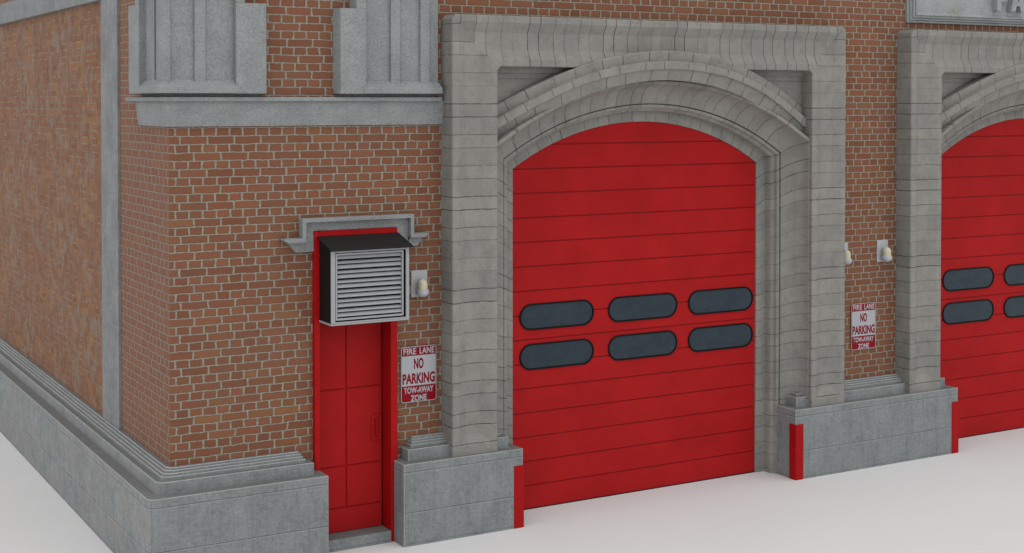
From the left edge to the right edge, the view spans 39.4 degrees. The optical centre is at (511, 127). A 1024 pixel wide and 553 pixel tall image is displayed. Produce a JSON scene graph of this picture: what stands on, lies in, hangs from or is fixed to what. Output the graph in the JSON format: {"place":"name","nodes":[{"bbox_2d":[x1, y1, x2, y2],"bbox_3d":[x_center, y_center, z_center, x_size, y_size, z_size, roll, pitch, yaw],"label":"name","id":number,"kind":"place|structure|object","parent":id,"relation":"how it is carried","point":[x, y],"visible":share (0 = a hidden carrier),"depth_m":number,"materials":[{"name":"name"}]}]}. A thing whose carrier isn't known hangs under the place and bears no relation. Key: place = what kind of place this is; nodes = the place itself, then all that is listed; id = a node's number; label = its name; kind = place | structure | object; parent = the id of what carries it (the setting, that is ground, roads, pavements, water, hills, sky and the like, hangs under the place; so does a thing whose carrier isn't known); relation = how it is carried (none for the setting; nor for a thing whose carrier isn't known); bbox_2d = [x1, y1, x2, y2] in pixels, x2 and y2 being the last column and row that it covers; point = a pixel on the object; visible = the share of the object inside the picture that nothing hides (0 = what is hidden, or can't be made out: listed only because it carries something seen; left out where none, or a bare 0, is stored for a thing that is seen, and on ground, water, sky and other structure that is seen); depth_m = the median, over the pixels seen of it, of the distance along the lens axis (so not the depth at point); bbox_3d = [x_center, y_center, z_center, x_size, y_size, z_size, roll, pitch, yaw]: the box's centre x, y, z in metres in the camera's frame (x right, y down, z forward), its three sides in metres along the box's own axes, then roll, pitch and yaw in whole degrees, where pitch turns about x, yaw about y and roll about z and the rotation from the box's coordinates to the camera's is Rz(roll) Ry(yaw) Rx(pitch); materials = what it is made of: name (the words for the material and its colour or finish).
{"place":"outdoors","nodes":[
{"label":"outdoors","id":0,"kind":"place"},
{"bbox_2d":[0,428,1023,552],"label":"ground","id":1,"kind":"structure","parent":0,"point":[968,497],"depth_m":13.77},
{"bbox_2d":[0,0,1023,552],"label":"fire station","id":2,"kind":"object","parent":1,"relation":"on","point":[626,228],"visible":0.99,"depth_m":14.14,"materials":[{"name":"brick"}]},
{"bbox_2d":[320,322,381,532],"bbox_3d":[-1.487,2.303,12.939,0.688,2.695,0.054,-1,1,-30],"label":"side door","id":3,"kind":"structure","parent":2,"relation":"in","point":[350,355],"depth_m":12.96,"materials":[{"name":"red paint"}]},
{"bbox_2d":[317,232,412,325],"bbox_3d":[-1.295,1.331,12.633,0.788,0.757,0.312,-1,1,-30],"label":"vent box","id":4,"kind":"object","parent":2,"relation":"attached to","point":[363,278],"visible":1,"depth_m":12.55,"materials":[{"name":"grey metal"}]},
{"bbox_2d":[401,344,435,402],"bbox_3d":[-0.858,2.257,13.134,0.360,0.511,0.018,-1,1,-30],"label":"parking sign","id":5,"kind":"object","parent":2,"relation":"attached to","point":[418,373],"visible":1,"depth_m":13.12,"materials":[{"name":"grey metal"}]},
{"bbox_2d":[411,270,428,296],"bbox_3d":[-0.821,1.429,13.072,0.164,0.244,0.136,-1,1,-30],"label":"wall lamp","id":6,"kind":"object","parent":2,"relation":"attached to","point":[419,285],"visible":1,"depth_m":13.09,"materials":[{"name":"white metal"}]},
{"bbox_2d":[513,122,754,509],"bbox_3d":[1.287,1.813,14.659,3.080,3.820,0.092,-1,1,-30],"label":"garage door","id":7,"kind":"structure","parent":2,"relation":"in","point":[634,242],"depth_m":14.59,"materials":[{"name":"red paint"}]},
{"bbox_2d":[845,242,851,264],"bbox_3d":[3.645,1.381,15.632,0.164,0.244,0.136,-1,1,-30],"label":"wall lamp","id":8,"kind":"object","parent":2,"relation":"attached to","point":[848,260],"visible":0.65,"depth_m":15.58,"materials":[{"name":"white glass"}]},
{"bbox_2d":[851,302,875,349],"bbox_3d":[3.890,2.197,15.856,0.360,0.511,0.018,-1,1,-30],"label":"parking sign","id":9,"kind":"object","parent":2,"relation":"attached to","point":[863,325],"visible":1,"depth_m":15.85,"materials":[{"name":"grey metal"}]},
{"bbox_2d":[877,239,891,261],"bbox_3d":[4.167,1.375,15.930,0.164,0.244,0.136,-1,1,-30],"label":"wall lamp","id":10,"kind":"object","parent":2,"relation":"attached to","point":[884,252],"visible":1,"depth_m":15.95,"materials":[{"name":"white metal"}]},
{"bbox_2d":[940,118,1023,437],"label":"garage door","id":11,"kind":"structure","parent":2,"relation":"in","point":[982,326],"depth_m":17.13,"materials":[{"name":"red paint"}]}
]}

